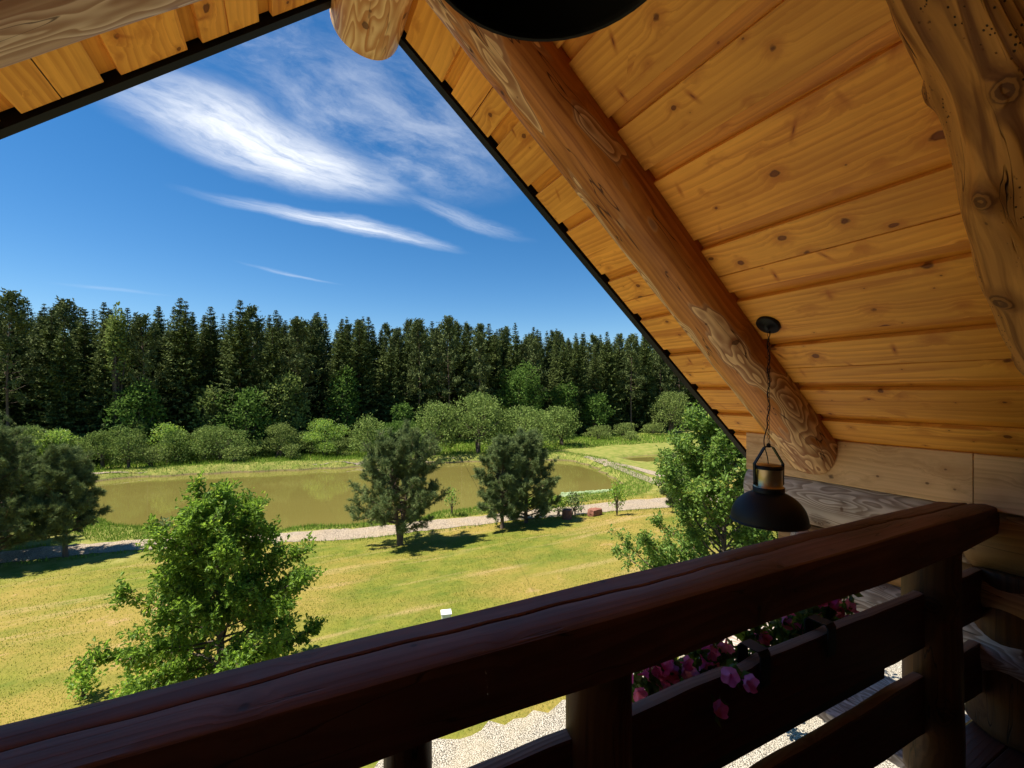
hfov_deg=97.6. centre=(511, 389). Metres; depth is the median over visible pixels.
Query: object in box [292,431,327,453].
shrub
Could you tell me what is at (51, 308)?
forest pine
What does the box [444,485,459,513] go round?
sapling
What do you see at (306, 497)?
pond water
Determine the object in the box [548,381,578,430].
broadleaf tree
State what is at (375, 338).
forest spruce
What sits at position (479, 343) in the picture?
forest pine
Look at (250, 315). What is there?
forest pine
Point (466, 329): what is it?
forest spruce
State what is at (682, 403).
forest spruce
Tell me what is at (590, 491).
lily pads
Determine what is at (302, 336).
forest pine
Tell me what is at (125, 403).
broadleaf tree
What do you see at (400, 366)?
forest spruce
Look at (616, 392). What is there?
forest spruce
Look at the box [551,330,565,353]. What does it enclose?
forest pine
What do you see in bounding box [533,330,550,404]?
forest spruce
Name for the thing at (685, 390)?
forest pine
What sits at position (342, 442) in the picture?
shrub
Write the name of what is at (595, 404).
broadleaf tree
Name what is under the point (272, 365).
forest spruce
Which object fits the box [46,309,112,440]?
forest spruce
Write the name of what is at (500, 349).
forest pine
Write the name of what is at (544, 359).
forest spruce
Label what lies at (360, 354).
forest spruce
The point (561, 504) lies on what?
shrub
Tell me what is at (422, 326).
forest pine
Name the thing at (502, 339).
forest spruce
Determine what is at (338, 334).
forest spruce
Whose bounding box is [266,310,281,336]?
forest spruce
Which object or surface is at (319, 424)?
shrub
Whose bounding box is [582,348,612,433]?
forest spruce
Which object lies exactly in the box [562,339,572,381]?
forest spruce
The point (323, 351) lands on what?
forest pine
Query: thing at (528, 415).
willow tree
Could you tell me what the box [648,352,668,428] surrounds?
forest spruce
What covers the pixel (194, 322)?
forest spruce
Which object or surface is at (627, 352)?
forest spruce
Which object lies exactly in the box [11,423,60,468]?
shrub
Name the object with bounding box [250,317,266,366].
forest spruce
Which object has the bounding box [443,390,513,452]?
willow tree
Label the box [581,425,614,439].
shrub
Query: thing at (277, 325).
forest spruce
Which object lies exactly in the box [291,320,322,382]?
forest pine
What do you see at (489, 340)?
forest spruce
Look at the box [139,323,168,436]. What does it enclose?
forest spruce
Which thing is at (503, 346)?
forest spruce
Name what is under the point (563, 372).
forest spruce
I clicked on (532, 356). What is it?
forest pine
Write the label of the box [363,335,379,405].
forest spruce
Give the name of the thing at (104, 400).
forest spruce
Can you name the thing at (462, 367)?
forest spruce
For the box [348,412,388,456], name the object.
willow tree
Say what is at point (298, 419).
broadleaf tree
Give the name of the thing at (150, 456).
shrub
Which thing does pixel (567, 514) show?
stone block
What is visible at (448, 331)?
forest pine
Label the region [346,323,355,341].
forest pine
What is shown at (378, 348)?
forest spruce
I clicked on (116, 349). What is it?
pine
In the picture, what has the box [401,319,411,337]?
forest pine
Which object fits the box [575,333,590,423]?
forest spruce
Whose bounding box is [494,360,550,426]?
broadleaf tree
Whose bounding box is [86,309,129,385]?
forest spruce
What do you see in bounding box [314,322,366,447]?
forest spruce
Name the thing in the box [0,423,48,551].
pine tree
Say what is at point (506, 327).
forest pine
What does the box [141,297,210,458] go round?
forest spruce
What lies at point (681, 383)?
forest pine
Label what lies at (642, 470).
field track
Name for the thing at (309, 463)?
dyke path
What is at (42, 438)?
shrub
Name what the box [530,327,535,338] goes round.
forest spruce
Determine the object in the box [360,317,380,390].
forest spruce
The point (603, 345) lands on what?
forest pine
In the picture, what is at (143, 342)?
forest spruce
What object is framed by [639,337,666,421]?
forest spruce
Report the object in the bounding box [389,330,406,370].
forest pine
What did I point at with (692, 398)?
forest spruce
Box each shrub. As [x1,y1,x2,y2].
[9,428,42,460]
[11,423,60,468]
[29,427,73,461]
[32,428,86,460]
[48,437,94,460]
[63,664,108,700]
[66,433,106,464]
[83,428,120,468]
[98,428,128,462]
[107,424,149,468]
[108,664,156,698]
[111,444,174,466]
[114,419,151,461]
[145,422,187,462]
[156,516,173,528]
[157,429,195,461]
[157,437,212,458]
[184,425,223,459]
[191,424,248,461]
[212,439,259,457]
[220,445,250,461]
[226,423,257,454]
[242,439,277,456]
[257,417,287,451]
[259,421,303,458]
[280,443,300,458]
[284,430,314,451]
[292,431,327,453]
[299,418,349,455]
[317,437,363,454]
[338,429,366,449]
[376,420,420,440]
[387,420,434,437]
[550,494,569,515]
[564,490,585,514]
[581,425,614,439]
[611,422,637,435]
[621,430,639,439]
[640,422,666,433]
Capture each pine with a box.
[0,287,51,429]
[14,315,53,398]
[26,295,90,395]
[48,303,69,340]
[101,301,134,432]
[122,311,170,443]
[158,331,174,390]
[228,303,267,390]
[274,317,320,415]
[280,333,309,388]
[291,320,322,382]
[295,332,329,400]
[307,315,333,388]
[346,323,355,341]
[350,319,374,365]
[379,322,393,344]
[389,327,406,374]
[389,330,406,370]
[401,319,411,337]
[402,317,439,418]
[410,318,427,353]
[425,328,455,436]
[428,315,465,438]
[451,320,465,344]
[461,322,473,347]
[461,332,496,424]
[471,323,486,376]
[486,334,504,378]
[500,326,513,345]
[518,337,542,401]
[523,340,548,427]
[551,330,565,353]
[581,333,603,392]
[602,340,614,363]
[614,333,625,356]
[615,333,648,429]
[649,353,674,421]
[660,366,683,427]
[662,365,687,429]
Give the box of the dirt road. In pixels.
[0,495,717,562]
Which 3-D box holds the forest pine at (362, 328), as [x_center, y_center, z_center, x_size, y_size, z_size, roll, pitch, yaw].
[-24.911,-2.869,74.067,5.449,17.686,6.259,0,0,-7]
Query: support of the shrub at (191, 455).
on the ground at (14, 660)
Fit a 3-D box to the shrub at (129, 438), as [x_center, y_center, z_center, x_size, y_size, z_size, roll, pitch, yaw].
[-36.635,5.381,42.733,3.400,4.371,3.153,0,0,43]
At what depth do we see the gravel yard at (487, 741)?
7.26 m
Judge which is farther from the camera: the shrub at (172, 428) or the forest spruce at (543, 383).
the forest spruce at (543, 383)
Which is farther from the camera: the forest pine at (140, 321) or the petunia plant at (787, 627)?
the forest pine at (140, 321)
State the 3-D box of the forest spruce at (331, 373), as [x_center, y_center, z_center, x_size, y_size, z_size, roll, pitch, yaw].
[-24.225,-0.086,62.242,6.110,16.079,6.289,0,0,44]
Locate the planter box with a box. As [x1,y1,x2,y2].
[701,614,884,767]
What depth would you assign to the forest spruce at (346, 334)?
67.85 m
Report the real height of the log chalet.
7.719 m
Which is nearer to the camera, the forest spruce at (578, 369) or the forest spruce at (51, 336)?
the forest spruce at (51, 336)
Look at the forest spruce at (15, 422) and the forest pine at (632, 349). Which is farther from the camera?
the forest pine at (632, 349)
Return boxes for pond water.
[89,460,619,532]
[623,455,659,461]
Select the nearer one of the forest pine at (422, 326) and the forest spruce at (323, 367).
the forest spruce at (323, 367)
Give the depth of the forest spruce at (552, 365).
81.85 m
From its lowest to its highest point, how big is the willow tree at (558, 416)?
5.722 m
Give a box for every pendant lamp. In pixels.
[445,0,646,41]
[730,316,810,531]
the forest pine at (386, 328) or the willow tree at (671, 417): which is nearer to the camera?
the willow tree at (671, 417)
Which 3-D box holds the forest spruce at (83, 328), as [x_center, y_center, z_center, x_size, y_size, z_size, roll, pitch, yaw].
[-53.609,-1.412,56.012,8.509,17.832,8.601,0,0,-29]
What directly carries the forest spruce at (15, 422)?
on the ground at (14, 660)
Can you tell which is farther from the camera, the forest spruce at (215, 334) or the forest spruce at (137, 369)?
the forest spruce at (215, 334)
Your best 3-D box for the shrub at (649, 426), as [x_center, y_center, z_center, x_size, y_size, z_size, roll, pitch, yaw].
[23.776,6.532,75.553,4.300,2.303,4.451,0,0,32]
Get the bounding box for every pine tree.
[0,411,40,504]
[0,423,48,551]
[10,442,114,557]
[343,418,450,545]
[469,433,533,528]
[495,426,561,522]
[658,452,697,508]
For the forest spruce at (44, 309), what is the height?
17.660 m
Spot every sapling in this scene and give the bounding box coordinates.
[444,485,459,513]
[608,479,627,515]
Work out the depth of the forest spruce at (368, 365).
62.02 m
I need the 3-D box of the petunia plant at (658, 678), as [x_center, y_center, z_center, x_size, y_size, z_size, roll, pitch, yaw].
[0.464,0.853,1.363,0.435,0.256,0.184,0,0,-27]
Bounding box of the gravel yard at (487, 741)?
[374,655,966,767]
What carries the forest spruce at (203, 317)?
on the ground at (14, 660)
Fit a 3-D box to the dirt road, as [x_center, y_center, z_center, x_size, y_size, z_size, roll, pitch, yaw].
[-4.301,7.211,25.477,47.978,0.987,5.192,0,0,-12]
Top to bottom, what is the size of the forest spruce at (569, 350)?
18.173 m
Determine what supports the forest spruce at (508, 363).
on the ground at (14, 660)
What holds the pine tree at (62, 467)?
on the ground at (14, 660)
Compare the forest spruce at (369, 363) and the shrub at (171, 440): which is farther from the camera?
the forest spruce at (369, 363)
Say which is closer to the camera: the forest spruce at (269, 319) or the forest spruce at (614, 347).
the forest spruce at (269, 319)
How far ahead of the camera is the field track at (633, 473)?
41.59 m
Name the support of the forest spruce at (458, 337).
on the ground at (14, 660)
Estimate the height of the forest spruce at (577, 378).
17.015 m
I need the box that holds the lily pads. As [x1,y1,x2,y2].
[560,489,612,496]
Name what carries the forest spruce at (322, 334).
on the ground at (14, 660)
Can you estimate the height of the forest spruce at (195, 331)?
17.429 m
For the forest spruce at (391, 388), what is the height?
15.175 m
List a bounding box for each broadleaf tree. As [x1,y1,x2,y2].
[98,377,168,446]
[186,384,234,450]
[212,386,277,453]
[259,370,315,438]
[323,365,361,447]
[389,401,414,427]
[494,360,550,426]
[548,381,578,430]
[579,392,615,435]
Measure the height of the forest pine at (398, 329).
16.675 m
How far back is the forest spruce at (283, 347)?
57.71 m
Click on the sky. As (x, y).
(290, 170)
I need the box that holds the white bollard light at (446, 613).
[441,609,451,618]
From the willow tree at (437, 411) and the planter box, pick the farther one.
the willow tree at (437, 411)
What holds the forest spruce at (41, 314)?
on the ground at (14, 660)
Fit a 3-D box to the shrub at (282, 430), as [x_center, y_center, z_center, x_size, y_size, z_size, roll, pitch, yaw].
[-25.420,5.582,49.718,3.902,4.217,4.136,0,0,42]
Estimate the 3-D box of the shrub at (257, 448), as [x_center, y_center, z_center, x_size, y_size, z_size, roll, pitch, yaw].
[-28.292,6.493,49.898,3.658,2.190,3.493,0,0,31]
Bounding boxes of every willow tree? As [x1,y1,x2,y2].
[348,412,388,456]
[410,400,462,454]
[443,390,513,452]
[493,403,561,447]
[541,404,582,444]
[650,390,690,430]
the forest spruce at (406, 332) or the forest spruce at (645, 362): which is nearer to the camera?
the forest spruce at (406, 332)
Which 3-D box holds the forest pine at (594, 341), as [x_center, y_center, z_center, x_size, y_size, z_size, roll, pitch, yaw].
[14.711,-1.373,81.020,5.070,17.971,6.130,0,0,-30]
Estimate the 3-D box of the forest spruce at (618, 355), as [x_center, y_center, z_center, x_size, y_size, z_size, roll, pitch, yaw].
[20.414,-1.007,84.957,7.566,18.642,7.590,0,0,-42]
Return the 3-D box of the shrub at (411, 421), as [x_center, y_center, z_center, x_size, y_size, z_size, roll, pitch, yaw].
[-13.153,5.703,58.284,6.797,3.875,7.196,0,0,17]
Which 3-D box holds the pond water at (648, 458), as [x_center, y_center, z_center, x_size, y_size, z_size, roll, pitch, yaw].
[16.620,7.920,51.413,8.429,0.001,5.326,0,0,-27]
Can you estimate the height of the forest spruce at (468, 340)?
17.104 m
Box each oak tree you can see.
[68,470,327,695]
[607,400,777,571]
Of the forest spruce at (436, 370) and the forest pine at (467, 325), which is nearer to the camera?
the forest spruce at (436, 370)
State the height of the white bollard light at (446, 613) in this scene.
0.497 m
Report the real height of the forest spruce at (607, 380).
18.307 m
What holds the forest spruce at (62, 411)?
on the ground at (14, 660)
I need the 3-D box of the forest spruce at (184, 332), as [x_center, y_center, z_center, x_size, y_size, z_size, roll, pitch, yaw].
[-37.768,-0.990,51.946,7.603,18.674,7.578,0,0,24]
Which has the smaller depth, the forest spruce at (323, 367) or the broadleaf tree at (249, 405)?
the broadleaf tree at (249, 405)
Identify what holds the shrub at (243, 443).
on the ground at (14, 660)
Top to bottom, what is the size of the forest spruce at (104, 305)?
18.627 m
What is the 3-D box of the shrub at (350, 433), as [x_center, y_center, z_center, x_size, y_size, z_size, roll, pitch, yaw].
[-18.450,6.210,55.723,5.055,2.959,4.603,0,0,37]
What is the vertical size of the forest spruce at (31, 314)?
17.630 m
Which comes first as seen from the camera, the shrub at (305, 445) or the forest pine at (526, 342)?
the shrub at (305, 445)
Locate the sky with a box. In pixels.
[0,9,642,354]
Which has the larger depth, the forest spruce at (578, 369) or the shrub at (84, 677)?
the forest spruce at (578, 369)
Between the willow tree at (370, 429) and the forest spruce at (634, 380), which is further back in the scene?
the forest spruce at (634, 380)
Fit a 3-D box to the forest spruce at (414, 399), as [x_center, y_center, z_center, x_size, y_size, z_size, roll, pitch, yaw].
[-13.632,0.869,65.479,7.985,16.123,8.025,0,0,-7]
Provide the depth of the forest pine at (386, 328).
89.85 m
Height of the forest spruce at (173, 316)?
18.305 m
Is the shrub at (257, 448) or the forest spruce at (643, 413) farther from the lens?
the forest spruce at (643, 413)
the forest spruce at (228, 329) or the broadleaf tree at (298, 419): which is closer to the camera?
the broadleaf tree at (298, 419)
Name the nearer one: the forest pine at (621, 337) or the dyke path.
the dyke path
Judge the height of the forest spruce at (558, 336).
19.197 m
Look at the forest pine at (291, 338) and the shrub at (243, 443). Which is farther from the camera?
the forest pine at (291, 338)
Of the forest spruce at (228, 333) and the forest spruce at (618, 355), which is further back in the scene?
the forest spruce at (618, 355)
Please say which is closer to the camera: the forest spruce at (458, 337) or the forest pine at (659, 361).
the forest spruce at (458, 337)
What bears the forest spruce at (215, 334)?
on the ground at (14, 660)
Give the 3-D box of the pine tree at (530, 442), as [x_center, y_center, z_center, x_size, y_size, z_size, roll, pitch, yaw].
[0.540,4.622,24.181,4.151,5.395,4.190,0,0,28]
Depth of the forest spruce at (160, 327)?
66.65 m
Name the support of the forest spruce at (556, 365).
on the ground at (14, 660)
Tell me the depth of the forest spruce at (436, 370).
70.17 m
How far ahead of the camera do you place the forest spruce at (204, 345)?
54.56 m
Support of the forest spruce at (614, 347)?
on the ground at (14, 660)
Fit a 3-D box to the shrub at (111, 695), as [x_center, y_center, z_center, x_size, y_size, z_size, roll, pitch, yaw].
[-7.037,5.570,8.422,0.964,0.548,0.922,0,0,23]
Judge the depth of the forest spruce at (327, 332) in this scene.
85.07 m
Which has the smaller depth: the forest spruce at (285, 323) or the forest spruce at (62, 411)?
the forest spruce at (62, 411)
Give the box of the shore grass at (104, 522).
[0,451,670,566]
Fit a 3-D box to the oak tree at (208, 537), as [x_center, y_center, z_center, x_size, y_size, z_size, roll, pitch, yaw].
[-5.371,3.658,8.234,3.813,4.409,4.030,0,0,-27]
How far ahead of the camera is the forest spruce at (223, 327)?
71.42 m
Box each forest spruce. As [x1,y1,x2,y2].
[0,306,44,435]
[2,310,96,437]
[8,328,28,422]
[17,311,45,428]
[19,300,35,351]
[22,322,101,461]
[28,303,47,406]
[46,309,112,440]
[65,307,96,370]
[68,324,144,464]
[77,311,125,422]
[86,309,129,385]
[90,302,108,352]
[90,309,99,340]
[109,334,164,456]
[124,308,134,354]
[127,315,157,368]
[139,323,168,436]
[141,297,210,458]
[148,306,168,337]
[149,301,211,454]
[159,306,189,379]
[188,312,199,339]
[188,316,199,367]
[192,306,231,412]
[192,315,220,383]
[193,319,224,435]
[196,299,276,454]
[209,313,221,362]
[217,314,227,355]
[218,320,236,393]
[219,313,234,367]
[221,334,244,403]
[241,327,299,453]
[243,331,261,385]
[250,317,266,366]
[253,315,280,388]
[257,325,315,446]
[260,318,282,388]
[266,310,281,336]
[280,320,289,342]
[292,321,332,446]
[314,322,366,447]
[315,312,332,396]
[319,334,330,411]
[321,333,344,432]
[322,317,354,411]
[323,314,331,388]
[326,319,348,391]
[327,329,336,380]
[334,332,384,435]
[339,319,384,441]
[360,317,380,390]
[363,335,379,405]
[370,332,389,406]
[370,335,404,422]
[371,324,377,365]
[371,338,411,432]
[382,337,412,414]
[395,324,409,382]
[398,328,413,413]
[399,342,443,438]
[404,337,430,414]
[421,321,450,432]
[437,333,450,403]
[440,325,476,428]
[440,332,479,438]
[460,324,511,440]
[461,328,469,357]
[463,332,477,389]
[475,333,511,439]
[498,328,507,363]
[499,330,513,373]
[502,323,528,434]
[502,329,511,358]
[504,348,524,429]
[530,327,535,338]
[532,340,550,434]
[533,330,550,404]
[538,337,548,402]
[542,331,551,379]
[544,347,562,415]
[545,334,560,409]
[545,339,583,436]
[546,330,554,360]
[547,329,565,367]
[553,339,603,435]
[562,338,572,376]
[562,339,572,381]
[565,342,589,430]
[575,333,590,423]
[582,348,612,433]
[593,332,633,433]
[600,348,630,431]
[611,339,629,420]
[614,335,635,428]
[617,333,654,429]
[623,351,630,401]
[624,335,668,431]
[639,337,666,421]
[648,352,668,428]
[650,351,678,426]
[673,383,691,427]
[682,389,707,427]
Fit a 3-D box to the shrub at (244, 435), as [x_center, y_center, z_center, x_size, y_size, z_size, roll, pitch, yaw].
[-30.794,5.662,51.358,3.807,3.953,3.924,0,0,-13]
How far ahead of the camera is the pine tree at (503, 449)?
22.93 m
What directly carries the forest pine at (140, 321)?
on the ground at (14, 660)
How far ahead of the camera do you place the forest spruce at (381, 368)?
64.35 m
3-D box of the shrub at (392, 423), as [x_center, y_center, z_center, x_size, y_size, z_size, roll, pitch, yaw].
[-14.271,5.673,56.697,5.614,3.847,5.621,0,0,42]
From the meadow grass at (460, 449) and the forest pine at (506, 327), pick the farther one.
the forest pine at (506, 327)
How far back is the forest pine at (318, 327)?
65.96 m
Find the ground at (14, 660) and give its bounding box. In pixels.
[0,426,776,767]
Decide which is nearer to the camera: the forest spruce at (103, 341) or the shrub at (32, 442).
the shrub at (32, 442)
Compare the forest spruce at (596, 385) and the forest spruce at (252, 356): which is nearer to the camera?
the forest spruce at (252, 356)
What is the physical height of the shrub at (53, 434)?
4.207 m
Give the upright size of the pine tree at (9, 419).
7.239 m
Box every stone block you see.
[562,508,571,519]
[587,507,601,516]
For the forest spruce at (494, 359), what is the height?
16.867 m
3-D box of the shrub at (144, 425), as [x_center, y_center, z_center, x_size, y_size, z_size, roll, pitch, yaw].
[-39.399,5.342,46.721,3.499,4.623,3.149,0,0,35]
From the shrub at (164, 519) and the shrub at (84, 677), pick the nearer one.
the shrub at (84, 677)
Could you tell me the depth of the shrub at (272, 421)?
52.25 m
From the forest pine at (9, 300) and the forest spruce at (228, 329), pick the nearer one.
the forest pine at (9, 300)
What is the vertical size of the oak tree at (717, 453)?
5.717 m
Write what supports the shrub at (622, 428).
on the ground at (14, 660)
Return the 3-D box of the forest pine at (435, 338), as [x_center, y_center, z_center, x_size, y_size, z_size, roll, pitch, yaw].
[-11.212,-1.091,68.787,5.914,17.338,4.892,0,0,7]
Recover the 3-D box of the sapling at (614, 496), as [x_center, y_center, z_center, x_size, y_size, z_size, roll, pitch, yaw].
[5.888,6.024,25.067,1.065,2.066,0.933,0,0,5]
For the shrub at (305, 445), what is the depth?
52.35 m
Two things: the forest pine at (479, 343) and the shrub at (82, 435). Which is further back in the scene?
the forest pine at (479, 343)
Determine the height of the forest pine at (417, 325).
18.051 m
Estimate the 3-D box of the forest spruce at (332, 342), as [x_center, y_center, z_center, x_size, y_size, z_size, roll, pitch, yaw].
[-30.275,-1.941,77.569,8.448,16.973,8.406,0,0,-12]
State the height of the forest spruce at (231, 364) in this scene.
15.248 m
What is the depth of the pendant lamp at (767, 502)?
2.02 m
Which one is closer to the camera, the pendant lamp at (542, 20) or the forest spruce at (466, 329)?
the pendant lamp at (542, 20)
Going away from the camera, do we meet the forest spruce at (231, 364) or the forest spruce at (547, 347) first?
the forest spruce at (231, 364)
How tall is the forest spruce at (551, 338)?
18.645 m
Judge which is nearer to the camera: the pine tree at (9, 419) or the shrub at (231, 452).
the pine tree at (9, 419)
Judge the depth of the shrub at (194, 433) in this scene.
47.09 m
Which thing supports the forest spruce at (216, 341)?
on the ground at (14, 660)
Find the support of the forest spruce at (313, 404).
on the ground at (14, 660)
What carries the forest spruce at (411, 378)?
on the ground at (14, 660)
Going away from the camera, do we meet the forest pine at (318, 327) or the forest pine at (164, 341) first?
the forest pine at (164, 341)
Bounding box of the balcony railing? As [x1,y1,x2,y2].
[0,502,999,767]
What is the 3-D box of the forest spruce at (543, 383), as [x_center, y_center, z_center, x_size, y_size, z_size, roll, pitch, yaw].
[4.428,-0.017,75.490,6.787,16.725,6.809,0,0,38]
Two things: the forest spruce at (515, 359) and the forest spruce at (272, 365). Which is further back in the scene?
the forest spruce at (515, 359)
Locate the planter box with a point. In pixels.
(763, 652)
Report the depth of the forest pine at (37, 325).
51.01 m
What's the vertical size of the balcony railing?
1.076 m
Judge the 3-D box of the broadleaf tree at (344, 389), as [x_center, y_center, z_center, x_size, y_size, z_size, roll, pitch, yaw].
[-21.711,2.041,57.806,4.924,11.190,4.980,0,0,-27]
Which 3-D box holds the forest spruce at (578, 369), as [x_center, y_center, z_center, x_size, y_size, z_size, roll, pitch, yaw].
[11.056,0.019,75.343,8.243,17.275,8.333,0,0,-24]
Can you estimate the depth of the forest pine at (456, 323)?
94.63 m
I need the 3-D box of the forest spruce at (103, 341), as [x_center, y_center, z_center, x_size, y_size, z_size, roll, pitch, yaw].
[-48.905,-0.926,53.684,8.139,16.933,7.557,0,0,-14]
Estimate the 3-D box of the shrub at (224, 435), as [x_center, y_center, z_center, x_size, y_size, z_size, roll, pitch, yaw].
[-30.763,5.609,47.564,5.607,4.047,5.310,0,0,-27]
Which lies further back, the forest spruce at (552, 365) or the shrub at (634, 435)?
the forest spruce at (552, 365)
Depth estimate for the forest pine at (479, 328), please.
83.20 m
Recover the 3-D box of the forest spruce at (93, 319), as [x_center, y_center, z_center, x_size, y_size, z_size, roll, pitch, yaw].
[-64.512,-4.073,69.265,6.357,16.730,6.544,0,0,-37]
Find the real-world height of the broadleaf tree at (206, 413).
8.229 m
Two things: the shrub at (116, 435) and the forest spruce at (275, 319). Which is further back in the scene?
the forest spruce at (275, 319)
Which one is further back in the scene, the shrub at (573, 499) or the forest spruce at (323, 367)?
the forest spruce at (323, 367)
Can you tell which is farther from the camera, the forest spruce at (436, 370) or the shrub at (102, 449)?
the forest spruce at (436, 370)
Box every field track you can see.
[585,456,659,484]
[598,459,663,476]
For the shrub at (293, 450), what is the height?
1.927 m
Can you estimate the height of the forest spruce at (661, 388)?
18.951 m
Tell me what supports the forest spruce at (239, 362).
on the ground at (14, 660)
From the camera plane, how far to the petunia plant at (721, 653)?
1.33 m
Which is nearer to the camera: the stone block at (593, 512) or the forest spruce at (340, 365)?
the stone block at (593, 512)
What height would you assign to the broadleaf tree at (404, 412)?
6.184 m
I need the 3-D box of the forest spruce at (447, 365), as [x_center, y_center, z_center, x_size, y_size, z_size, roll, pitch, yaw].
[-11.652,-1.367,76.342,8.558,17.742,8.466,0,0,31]
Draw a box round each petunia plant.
[632,650,716,702]
[681,629,759,728]
[738,605,823,653]
[796,592,863,629]
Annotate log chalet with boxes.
[0,0,1023,767]
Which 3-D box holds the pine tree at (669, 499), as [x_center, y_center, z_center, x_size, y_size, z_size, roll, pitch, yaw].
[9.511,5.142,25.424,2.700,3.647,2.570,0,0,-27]
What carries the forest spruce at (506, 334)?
on the ground at (14, 660)
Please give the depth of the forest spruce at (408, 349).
72.53 m
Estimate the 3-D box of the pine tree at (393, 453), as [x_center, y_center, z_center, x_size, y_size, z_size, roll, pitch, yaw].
[-5.115,4.297,21.209,4.643,6.108,4.766,0,0,-44]
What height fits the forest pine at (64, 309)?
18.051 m
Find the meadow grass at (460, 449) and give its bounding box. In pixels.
[19,430,696,485]
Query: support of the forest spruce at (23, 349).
on the ground at (14, 660)
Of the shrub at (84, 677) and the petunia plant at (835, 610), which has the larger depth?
the shrub at (84, 677)
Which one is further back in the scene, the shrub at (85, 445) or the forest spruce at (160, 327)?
the forest spruce at (160, 327)
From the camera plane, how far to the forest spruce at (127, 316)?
65.23 m

